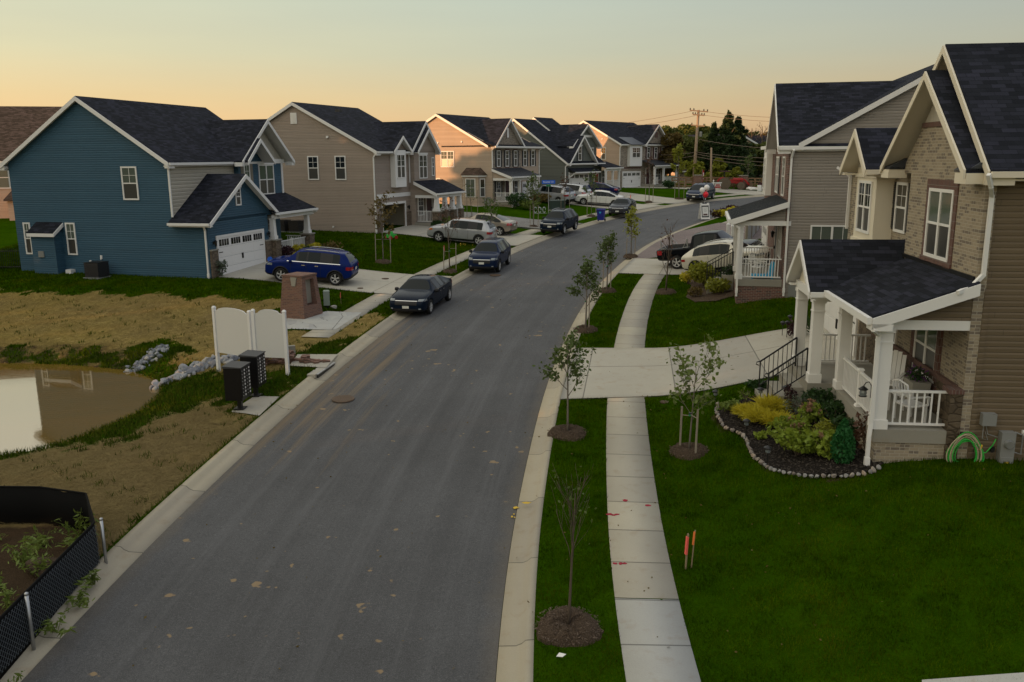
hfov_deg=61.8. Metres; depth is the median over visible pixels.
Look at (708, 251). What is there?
parked car
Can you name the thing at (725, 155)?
power line
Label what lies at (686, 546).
survey stake
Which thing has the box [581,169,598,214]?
young tree
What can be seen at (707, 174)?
garden tree
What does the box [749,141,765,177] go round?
woodland tree
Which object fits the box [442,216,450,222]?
shrub
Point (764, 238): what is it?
garage door
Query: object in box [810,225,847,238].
window
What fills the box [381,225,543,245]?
driveway
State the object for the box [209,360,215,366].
rock
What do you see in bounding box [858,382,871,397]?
hanging lantern
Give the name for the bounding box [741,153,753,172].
young tree
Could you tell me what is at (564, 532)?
fallen leaves
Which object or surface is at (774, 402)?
golden shrub
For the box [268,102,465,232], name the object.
house
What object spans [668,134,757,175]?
house
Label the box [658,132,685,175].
woodland tree
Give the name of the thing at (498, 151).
window
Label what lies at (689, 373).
young tree
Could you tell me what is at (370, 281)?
driveway
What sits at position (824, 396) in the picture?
shrub
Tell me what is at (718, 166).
garden tree
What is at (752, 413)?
golden shrub
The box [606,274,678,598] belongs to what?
pavement
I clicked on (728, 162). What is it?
power line
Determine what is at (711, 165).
utility pole
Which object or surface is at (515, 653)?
kerb
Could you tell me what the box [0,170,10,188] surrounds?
window
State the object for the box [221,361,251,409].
cluster mailbox
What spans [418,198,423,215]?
window
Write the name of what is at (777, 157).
window
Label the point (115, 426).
bank grass
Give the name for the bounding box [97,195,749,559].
grass verge
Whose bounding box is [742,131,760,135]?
woodland tree
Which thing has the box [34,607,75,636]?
weed
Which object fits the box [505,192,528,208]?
shrub
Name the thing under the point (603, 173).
window
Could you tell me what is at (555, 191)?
parked car
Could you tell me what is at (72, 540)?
weed
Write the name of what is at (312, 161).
window
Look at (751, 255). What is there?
porch chair
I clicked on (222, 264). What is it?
shrub
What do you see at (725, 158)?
power line
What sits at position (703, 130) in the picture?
woodland tree
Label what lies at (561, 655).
paper scrap
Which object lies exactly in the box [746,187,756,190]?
white tarp
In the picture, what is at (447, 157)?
window
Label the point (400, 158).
window
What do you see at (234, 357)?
rock
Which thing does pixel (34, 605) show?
silt fence
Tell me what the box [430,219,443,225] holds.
shrub
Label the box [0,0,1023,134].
sky
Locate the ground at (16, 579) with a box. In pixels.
[0,175,1023,681]
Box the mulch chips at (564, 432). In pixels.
[547,424,585,438]
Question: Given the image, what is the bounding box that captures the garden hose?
[946,431,995,462]
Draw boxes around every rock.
[158,379,167,385]
[173,373,181,379]
[178,363,187,368]
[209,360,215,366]
[229,355,237,360]
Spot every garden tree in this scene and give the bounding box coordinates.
[684,160,697,179]
[690,161,704,178]
[703,172,709,181]
[712,158,727,179]
[725,170,733,176]
[732,166,743,176]
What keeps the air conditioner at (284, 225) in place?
on the ground at (16, 579)
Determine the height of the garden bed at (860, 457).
0.585 m
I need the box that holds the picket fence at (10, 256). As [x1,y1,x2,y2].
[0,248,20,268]
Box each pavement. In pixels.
[301,229,540,337]
[578,194,743,220]
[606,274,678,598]
[615,598,700,681]
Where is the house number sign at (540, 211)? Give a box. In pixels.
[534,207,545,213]
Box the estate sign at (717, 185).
[712,180,721,187]
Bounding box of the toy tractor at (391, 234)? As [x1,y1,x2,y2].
[385,231,397,238]
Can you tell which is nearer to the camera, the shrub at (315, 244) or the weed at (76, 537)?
the weed at (76, 537)
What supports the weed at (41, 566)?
on the ground at (16, 579)
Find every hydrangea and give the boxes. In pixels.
[765,414,811,437]
[774,427,818,454]
[796,398,826,424]
[802,429,840,459]
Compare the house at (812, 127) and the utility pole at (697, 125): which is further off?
the utility pole at (697, 125)
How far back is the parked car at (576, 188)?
86.78 m
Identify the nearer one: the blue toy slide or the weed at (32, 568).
the weed at (32, 568)
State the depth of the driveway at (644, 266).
50.35 m
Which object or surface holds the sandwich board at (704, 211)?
on the kerb at (515, 653)
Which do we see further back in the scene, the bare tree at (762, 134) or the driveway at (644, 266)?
the bare tree at (762, 134)
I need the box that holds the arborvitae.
[830,417,856,463]
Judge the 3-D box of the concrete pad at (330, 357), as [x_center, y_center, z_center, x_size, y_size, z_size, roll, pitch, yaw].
[-7.339,0.723,31.476,1.532,0.076,1.832,0,12,0]
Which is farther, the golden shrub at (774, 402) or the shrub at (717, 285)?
the shrub at (717, 285)
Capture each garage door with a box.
[215,229,265,274]
[522,181,534,197]
[569,173,588,184]
[622,171,640,187]
[761,226,767,245]
[824,302,857,356]
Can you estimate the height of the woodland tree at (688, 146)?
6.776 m
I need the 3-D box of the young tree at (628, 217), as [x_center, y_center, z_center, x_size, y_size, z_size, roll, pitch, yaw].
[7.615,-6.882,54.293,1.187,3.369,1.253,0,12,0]
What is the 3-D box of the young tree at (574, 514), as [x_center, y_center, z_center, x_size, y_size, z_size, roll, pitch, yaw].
[1.045,3.541,14.510,0.842,3.266,0.718,0,12,0]
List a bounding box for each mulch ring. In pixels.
[375,259,390,264]
[443,268,456,273]
[536,606,603,647]
[547,424,585,441]
[573,324,597,333]
[597,287,615,292]
[623,253,637,257]
[655,288,676,294]
[670,442,707,460]
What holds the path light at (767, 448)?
on the garden bed at (860, 457)
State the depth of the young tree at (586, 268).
35.34 m
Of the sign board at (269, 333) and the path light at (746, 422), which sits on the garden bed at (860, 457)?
the path light at (746, 422)
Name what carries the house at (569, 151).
on the ground at (16, 579)
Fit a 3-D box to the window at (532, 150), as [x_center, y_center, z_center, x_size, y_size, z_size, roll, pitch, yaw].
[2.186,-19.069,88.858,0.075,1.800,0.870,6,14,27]
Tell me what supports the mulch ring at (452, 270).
on the ground at (16, 579)
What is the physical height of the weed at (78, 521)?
0.710 m
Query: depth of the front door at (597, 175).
99.96 m
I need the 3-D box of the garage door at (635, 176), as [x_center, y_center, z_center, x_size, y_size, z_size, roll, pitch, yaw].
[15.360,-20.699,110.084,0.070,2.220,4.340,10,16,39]
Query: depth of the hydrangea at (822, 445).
20.73 m
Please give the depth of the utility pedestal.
40.15 m
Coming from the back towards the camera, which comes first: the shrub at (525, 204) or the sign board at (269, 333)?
the shrub at (525, 204)
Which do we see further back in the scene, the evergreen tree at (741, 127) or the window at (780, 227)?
the evergreen tree at (741, 127)
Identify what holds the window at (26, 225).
in the house at (123, 187)
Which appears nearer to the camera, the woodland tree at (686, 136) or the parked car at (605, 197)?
the parked car at (605, 197)
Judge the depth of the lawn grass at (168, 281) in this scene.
44.64 m
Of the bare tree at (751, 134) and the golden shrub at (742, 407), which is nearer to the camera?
the golden shrub at (742, 407)
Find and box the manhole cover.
[332,395,354,402]
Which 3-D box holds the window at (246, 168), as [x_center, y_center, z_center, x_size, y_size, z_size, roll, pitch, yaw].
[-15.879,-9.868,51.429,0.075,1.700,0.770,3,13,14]
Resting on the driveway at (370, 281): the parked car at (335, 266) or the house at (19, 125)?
the parked car at (335, 266)
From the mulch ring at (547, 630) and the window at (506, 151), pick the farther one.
the window at (506, 151)
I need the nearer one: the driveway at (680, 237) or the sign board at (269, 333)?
the sign board at (269, 333)
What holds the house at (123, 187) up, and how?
on the ground at (16, 579)
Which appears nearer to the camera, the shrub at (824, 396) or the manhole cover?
the shrub at (824, 396)
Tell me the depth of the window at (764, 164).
46.63 m
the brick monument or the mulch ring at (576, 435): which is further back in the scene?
the brick monument
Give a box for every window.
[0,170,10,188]
[22,222,32,253]
[65,223,77,254]
[120,166,139,199]
[235,188,241,205]
[243,162,250,178]
[257,162,274,193]
[307,156,318,179]
[334,156,346,179]
[396,154,405,178]
[418,153,427,178]
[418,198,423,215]
[431,157,434,175]
[440,151,453,166]
[496,181,500,196]
[497,150,500,166]
[505,150,508,166]
[514,150,516,165]
[514,180,517,193]
[523,149,526,165]
[531,149,534,165]
[578,145,582,160]
[601,147,605,159]
[601,170,604,182]
[632,147,640,157]
[647,147,649,158]
[654,147,657,157]
[656,168,660,179]
[762,157,765,188]
[774,156,779,192]
[777,226,781,258]
[781,156,785,195]
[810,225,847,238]
[855,180,872,233]
[893,182,908,233]
[912,330,936,382]
[923,188,954,261]
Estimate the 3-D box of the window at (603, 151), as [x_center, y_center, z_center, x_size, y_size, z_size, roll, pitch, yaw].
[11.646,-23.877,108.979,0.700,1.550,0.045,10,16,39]
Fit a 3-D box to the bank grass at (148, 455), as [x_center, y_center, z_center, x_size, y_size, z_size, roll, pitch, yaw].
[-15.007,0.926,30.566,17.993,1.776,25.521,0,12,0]
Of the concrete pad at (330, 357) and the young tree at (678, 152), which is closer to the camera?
the concrete pad at (330, 357)
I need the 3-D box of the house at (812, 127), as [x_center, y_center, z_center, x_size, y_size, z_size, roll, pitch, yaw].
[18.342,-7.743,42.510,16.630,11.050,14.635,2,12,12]
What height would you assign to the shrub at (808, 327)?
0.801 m
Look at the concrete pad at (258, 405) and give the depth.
26.69 m
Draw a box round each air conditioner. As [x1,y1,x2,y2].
[83,261,110,279]
[280,220,290,231]
[288,220,303,232]
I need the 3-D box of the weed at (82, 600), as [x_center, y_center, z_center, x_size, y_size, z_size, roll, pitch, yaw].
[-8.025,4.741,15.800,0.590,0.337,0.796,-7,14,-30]
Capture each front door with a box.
[426,198,432,220]
[505,181,508,200]
[594,169,598,181]
[645,169,648,183]
[773,226,777,269]
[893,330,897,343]
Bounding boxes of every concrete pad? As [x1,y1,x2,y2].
[232,396,279,414]
[287,311,361,329]
[290,354,337,367]
[922,672,1023,681]
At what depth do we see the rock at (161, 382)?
31.14 m
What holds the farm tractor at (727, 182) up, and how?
on the road at (736, 191)
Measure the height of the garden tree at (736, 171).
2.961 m
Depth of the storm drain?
30.23 m
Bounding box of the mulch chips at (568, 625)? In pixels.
[533,605,603,644]
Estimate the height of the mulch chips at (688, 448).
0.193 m
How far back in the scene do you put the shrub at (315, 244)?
53.74 m
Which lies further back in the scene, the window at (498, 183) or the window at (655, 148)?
the window at (655, 148)
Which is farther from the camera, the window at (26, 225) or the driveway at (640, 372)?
the window at (26, 225)
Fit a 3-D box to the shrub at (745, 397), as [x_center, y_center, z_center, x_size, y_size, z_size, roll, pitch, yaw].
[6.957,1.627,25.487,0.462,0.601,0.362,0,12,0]
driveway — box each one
[218,262,452,293]
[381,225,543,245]
[560,326,854,399]
[565,201,664,210]
[618,258,716,274]
[619,192,699,203]
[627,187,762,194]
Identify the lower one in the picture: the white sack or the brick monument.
the brick monument
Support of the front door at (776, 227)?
in the house at (812, 127)
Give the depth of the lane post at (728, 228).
61.61 m
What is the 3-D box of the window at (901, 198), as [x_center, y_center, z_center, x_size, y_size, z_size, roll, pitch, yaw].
[11.362,-3.899,25.026,0.045,1.450,1.000,1,12,6]
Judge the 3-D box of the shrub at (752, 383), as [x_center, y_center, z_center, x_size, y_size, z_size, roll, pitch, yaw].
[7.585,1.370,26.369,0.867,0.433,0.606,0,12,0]
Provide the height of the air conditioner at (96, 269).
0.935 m
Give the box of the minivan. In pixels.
[686,182,715,200]
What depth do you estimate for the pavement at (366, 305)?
41.98 m
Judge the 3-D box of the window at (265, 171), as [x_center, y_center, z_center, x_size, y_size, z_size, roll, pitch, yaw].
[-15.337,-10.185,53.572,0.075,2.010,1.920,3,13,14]
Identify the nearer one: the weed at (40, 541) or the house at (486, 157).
the weed at (40, 541)
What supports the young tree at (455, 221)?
on the ground at (16, 579)
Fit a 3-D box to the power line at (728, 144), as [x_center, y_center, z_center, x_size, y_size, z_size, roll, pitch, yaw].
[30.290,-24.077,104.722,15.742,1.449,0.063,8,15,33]
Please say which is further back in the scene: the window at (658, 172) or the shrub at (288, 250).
the window at (658, 172)
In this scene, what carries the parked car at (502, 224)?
on the driveway at (510, 238)
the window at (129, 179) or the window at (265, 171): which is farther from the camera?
the window at (265, 171)
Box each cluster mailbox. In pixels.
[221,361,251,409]
[238,350,266,396]
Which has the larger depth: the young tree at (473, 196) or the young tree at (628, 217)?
the young tree at (473, 196)
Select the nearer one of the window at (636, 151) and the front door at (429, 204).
the front door at (429, 204)
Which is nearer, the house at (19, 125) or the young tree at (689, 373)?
the young tree at (689, 373)
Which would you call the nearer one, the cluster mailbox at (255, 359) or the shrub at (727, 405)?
the shrub at (727, 405)
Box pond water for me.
[0,363,161,453]
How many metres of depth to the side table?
21.21 m
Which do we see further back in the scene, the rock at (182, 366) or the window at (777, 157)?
the window at (777, 157)
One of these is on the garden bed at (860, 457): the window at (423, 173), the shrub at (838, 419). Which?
the shrub at (838, 419)
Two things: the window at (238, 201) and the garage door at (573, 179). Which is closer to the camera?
the window at (238, 201)
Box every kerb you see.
[0,195,763,681]
[496,216,722,681]
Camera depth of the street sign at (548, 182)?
74.59 m
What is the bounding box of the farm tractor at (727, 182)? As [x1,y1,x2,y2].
[717,171,752,189]
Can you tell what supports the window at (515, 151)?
in the house at (486, 157)
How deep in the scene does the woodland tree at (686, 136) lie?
121.54 m
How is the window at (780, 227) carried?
in the house at (812, 127)
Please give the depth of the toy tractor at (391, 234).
60.44 m
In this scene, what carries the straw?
on the ground at (16, 579)
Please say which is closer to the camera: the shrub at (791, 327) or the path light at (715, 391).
the path light at (715, 391)
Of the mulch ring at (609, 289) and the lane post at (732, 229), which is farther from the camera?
the lane post at (732, 229)
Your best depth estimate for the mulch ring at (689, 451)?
22.37 m
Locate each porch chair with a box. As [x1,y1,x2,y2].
[749,252,765,273]
[889,350,906,397]
[892,379,930,422]
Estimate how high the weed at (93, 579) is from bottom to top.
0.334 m
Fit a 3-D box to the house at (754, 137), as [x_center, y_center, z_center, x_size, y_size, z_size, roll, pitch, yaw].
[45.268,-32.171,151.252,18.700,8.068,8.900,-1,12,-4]
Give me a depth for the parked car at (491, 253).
50.41 m
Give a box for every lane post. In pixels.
[726,223,730,234]
[731,225,733,235]
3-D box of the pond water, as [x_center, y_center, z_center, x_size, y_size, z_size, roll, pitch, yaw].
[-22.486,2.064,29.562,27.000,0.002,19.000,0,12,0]
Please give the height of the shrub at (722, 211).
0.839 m
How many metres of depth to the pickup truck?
49.42 m
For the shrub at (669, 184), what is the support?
on the ground at (16, 579)
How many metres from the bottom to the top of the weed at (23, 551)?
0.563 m
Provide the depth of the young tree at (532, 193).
68.93 m
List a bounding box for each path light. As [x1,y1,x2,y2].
[712,389,717,403]
[743,419,750,438]
[757,387,763,394]
[764,445,771,469]
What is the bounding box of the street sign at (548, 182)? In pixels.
[542,180,554,213]
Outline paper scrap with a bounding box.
[556,653,565,656]
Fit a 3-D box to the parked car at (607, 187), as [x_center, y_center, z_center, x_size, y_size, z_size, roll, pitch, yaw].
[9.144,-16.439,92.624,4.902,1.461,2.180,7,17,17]
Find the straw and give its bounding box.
[0,287,384,554]
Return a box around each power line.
[696,152,757,157]
[696,156,759,165]
[697,154,756,161]
[699,139,758,147]
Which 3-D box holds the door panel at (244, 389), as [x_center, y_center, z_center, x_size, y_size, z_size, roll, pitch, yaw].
[-8.140,1.261,26.013,0.016,0.864,0.322,1,12,5]
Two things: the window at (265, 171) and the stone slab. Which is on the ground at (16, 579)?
the stone slab
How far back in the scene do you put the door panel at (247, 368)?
26.35 m
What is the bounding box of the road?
[21,196,763,681]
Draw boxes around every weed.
[0,583,18,610]
[1,535,36,565]
[7,670,24,681]
[8,544,52,576]
[15,536,48,562]
[22,525,53,551]
[25,557,56,576]
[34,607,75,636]
[51,531,82,546]
[52,518,99,544]
[54,508,94,535]
[65,585,94,607]
[73,569,101,588]
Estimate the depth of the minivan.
90.85 m
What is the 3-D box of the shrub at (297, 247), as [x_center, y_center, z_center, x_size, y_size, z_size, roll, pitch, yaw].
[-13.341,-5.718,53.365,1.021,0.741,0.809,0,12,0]
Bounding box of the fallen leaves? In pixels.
[132,280,1010,668]
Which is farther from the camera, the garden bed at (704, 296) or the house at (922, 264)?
the garden bed at (704, 296)
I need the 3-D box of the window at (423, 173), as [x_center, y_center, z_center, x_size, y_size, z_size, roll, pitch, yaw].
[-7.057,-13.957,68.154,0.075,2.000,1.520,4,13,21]
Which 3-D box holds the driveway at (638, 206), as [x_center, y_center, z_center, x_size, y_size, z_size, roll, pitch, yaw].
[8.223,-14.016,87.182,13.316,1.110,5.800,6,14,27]
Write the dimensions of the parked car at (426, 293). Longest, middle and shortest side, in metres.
4.902 x 2.180 x 1.461 m
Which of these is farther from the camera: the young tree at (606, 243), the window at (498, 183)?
the window at (498, 183)
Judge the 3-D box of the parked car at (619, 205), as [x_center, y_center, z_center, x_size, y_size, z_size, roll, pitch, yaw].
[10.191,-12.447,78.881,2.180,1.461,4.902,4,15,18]
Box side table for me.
[888,389,911,410]
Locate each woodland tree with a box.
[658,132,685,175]
[661,125,681,133]
[677,124,692,134]
[677,138,698,181]
[682,134,702,152]
[686,124,708,134]
[690,135,709,162]
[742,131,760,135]
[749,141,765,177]
[752,150,764,174]
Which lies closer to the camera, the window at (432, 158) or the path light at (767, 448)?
the path light at (767, 448)
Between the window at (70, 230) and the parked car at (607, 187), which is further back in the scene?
the parked car at (607, 187)
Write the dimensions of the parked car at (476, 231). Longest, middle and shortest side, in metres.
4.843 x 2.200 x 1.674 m
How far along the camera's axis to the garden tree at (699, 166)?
109.40 m
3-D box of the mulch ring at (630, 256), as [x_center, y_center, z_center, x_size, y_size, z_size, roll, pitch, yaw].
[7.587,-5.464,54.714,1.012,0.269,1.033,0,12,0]
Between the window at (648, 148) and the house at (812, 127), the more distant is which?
the window at (648, 148)
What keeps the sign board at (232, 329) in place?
on the ground at (16, 579)
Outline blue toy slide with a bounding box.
[751,261,774,278]
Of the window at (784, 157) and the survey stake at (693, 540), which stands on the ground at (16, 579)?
the survey stake at (693, 540)
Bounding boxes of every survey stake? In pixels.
[684,533,688,568]
[691,530,695,565]
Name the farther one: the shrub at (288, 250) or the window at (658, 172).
the window at (658, 172)
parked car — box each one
[265,246,358,285]
[390,274,451,313]
[427,218,497,244]
[463,212,517,235]
[468,237,510,271]
[526,185,575,202]
[540,208,578,233]
[558,183,591,201]
[575,190,623,204]
[587,182,619,193]
[608,198,635,214]
[681,238,768,269]
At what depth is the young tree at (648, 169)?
89.00 m
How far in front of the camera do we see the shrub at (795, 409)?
23.50 m
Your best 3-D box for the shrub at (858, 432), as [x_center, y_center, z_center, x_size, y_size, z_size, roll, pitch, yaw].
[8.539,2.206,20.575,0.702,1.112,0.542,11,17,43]
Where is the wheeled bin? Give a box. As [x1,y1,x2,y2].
[596,208,605,220]
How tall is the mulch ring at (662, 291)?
0.271 m
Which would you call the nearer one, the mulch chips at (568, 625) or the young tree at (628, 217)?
the mulch chips at (568, 625)
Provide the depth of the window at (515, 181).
85.93 m
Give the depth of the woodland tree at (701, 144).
120.63 m
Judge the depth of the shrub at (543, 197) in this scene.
82.75 m
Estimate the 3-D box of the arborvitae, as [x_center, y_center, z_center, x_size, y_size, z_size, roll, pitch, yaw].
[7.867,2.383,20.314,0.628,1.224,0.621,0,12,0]
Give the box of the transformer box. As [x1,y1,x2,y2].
[549,200,565,210]
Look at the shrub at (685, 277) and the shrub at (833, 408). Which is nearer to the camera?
the shrub at (833, 408)
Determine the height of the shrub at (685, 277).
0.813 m
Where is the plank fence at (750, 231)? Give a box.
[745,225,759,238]
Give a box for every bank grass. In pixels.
[0,290,377,537]
[0,336,356,558]
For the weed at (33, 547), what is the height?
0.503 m
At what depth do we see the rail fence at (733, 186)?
105.18 m
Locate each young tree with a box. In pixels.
[365,190,398,261]
[437,196,460,270]
[464,184,477,214]
[481,194,500,236]
[524,171,540,224]
[532,326,595,430]
[549,463,596,623]
[560,173,569,207]
[566,255,604,326]
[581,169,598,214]
[595,230,618,288]
[623,205,641,258]
[643,156,653,199]
[659,219,677,289]
[665,328,732,452]
[670,143,688,198]
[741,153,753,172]
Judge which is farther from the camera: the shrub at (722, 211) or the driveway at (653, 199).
the driveway at (653, 199)
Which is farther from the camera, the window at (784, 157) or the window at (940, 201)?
the window at (784, 157)
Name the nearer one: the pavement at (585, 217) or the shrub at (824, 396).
the shrub at (824, 396)
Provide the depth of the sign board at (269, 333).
29.65 m
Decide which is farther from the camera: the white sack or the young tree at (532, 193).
the white sack
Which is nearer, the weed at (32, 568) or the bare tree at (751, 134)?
the weed at (32, 568)
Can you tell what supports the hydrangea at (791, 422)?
on the garden bed at (860, 457)
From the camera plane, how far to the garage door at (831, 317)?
30.63 m
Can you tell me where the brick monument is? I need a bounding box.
[280,272,322,318]
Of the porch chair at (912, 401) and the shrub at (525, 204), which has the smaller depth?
the porch chair at (912, 401)
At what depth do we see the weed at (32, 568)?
16.79 m
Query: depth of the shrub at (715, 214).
75.41 m
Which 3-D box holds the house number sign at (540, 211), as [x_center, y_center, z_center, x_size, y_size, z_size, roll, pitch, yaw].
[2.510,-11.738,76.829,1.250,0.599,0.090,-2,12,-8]
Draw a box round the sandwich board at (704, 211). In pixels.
[698,203,709,218]
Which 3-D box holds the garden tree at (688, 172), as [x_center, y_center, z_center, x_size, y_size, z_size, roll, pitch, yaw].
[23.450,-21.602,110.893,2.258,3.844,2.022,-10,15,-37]
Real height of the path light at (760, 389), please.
0.675 m
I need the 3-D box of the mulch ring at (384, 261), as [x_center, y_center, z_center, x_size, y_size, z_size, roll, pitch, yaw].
[-7.839,-4.842,52.050,1.013,0.297,1.017,0,12,0]
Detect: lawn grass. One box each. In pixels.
[0,230,510,367]
[511,238,1023,681]
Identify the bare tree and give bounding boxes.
[746,127,758,140]
[756,126,767,143]
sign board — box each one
[211,306,252,370]
[250,309,289,374]
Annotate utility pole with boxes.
[690,108,707,176]
[710,148,711,182]
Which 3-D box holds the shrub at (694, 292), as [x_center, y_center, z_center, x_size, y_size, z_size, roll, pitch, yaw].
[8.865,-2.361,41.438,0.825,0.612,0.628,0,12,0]
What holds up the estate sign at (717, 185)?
on the ground at (16, 579)
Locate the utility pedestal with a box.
[323,290,329,307]
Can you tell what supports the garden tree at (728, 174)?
on the ground at (16, 579)
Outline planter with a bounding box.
[903,365,931,410]
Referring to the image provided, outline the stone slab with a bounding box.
[288,345,295,355]
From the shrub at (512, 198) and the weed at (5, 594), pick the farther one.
the shrub at (512, 198)
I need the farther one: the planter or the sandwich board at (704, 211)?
the sandwich board at (704, 211)
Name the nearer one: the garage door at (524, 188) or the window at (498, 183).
the window at (498, 183)
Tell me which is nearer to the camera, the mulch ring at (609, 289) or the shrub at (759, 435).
the shrub at (759, 435)
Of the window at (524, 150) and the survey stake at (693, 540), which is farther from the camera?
the window at (524, 150)
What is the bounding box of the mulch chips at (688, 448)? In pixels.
[669,442,708,456]
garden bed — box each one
[686,277,733,301]
[716,396,883,475]
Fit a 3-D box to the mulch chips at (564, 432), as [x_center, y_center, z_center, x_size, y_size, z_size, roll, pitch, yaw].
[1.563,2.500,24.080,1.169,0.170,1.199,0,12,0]
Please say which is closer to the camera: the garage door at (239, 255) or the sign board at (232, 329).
the sign board at (232, 329)
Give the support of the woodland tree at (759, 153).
on the ground at (16, 579)
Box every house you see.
[0,96,317,278]
[0,106,61,220]
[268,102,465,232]
[426,114,544,206]
[512,117,623,189]
[579,120,679,187]
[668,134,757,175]
[706,64,933,302]
[746,135,766,149]
[755,42,1023,465]
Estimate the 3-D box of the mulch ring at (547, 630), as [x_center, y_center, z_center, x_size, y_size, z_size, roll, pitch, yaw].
[0.998,4.905,14.938,1.209,0.271,1.183,0,12,0]
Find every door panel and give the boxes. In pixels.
[241,368,246,396]
[245,365,251,394]
[257,356,261,384]
[261,354,266,381]
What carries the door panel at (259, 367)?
in the cluster mailbox at (255, 359)
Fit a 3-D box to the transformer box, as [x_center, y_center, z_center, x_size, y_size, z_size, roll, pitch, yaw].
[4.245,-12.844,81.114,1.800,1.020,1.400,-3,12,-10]
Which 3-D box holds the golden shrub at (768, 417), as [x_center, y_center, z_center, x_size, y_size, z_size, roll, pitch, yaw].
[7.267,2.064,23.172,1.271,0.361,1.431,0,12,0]
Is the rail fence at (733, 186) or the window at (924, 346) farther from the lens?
the rail fence at (733, 186)
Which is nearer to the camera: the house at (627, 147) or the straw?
the straw
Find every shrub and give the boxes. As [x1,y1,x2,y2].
[215,259,227,275]
[281,245,294,255]
[291,243,305,252]
[308,242,321,247]
[317,240,342,249]
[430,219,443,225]
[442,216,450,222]
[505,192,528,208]
[518,198,540,209]
[529,193,551,205]
[662,180,675,187]
[679,271,691,284]
[687,260,719,285]
[687,286,703,296]
[704,277,731,292]
[710,209,721,217]
[712,209,725,216]
[716,398,739,410]
[720,264,733,282]
[729,402,754,417]
[734,404,773,422]
[738,386,752,402]
[744,378,766,388]
[748,392,793,411]
[753,430,767,439]
[758,408,794,425]
[782,391,815,416]
[783,384,797,407]
[787,318,793,336]
[801,386,835,405]
[806,316,810,331]
[812,417,835,431]
[817,399,846,423]
[826,415,857,436]
[852,410,868,450]
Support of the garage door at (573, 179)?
in the house at (569, 151)
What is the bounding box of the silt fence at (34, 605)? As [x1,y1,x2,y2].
[0,486,107,678]
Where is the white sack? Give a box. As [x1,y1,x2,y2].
[757,185,761,190]
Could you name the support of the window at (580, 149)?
in the house at (569, 151)
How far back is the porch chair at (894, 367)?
22.39 m
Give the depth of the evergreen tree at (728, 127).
117.22 m
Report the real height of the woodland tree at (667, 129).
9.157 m
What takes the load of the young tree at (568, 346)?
on the ground at (16, 579)
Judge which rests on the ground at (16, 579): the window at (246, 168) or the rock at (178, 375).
the rock at (178, 375)
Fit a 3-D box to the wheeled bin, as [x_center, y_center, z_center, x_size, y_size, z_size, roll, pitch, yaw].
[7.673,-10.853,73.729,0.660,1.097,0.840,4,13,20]
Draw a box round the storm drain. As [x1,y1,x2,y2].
[307,361,335,377]
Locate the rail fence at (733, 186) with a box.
[671,177,762,188]
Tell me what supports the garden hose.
hanging from the house at (922, 264)
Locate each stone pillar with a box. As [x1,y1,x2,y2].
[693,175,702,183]
[739,175,747,188]
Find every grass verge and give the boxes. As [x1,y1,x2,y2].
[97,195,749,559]
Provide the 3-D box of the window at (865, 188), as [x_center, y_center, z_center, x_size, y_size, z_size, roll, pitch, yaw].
[11.036,-4.213,26.852,0.045,1.600,1.400,1,12,6]
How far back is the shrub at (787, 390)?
24.40 m
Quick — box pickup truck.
[656,230,762,268]
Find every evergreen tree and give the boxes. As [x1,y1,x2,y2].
[697,121,719,174]
[704,109,757,182]
[715,116,762,182]
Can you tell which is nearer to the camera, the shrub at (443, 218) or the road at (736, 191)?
the shrub at (443, 218)
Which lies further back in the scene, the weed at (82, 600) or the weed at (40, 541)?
the weed at (40, 541)
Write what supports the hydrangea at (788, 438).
on the garden bed at (860, 457)
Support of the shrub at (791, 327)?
on the ground at (16, 579)
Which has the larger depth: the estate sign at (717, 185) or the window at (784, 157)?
the estate sign at (717, 185)

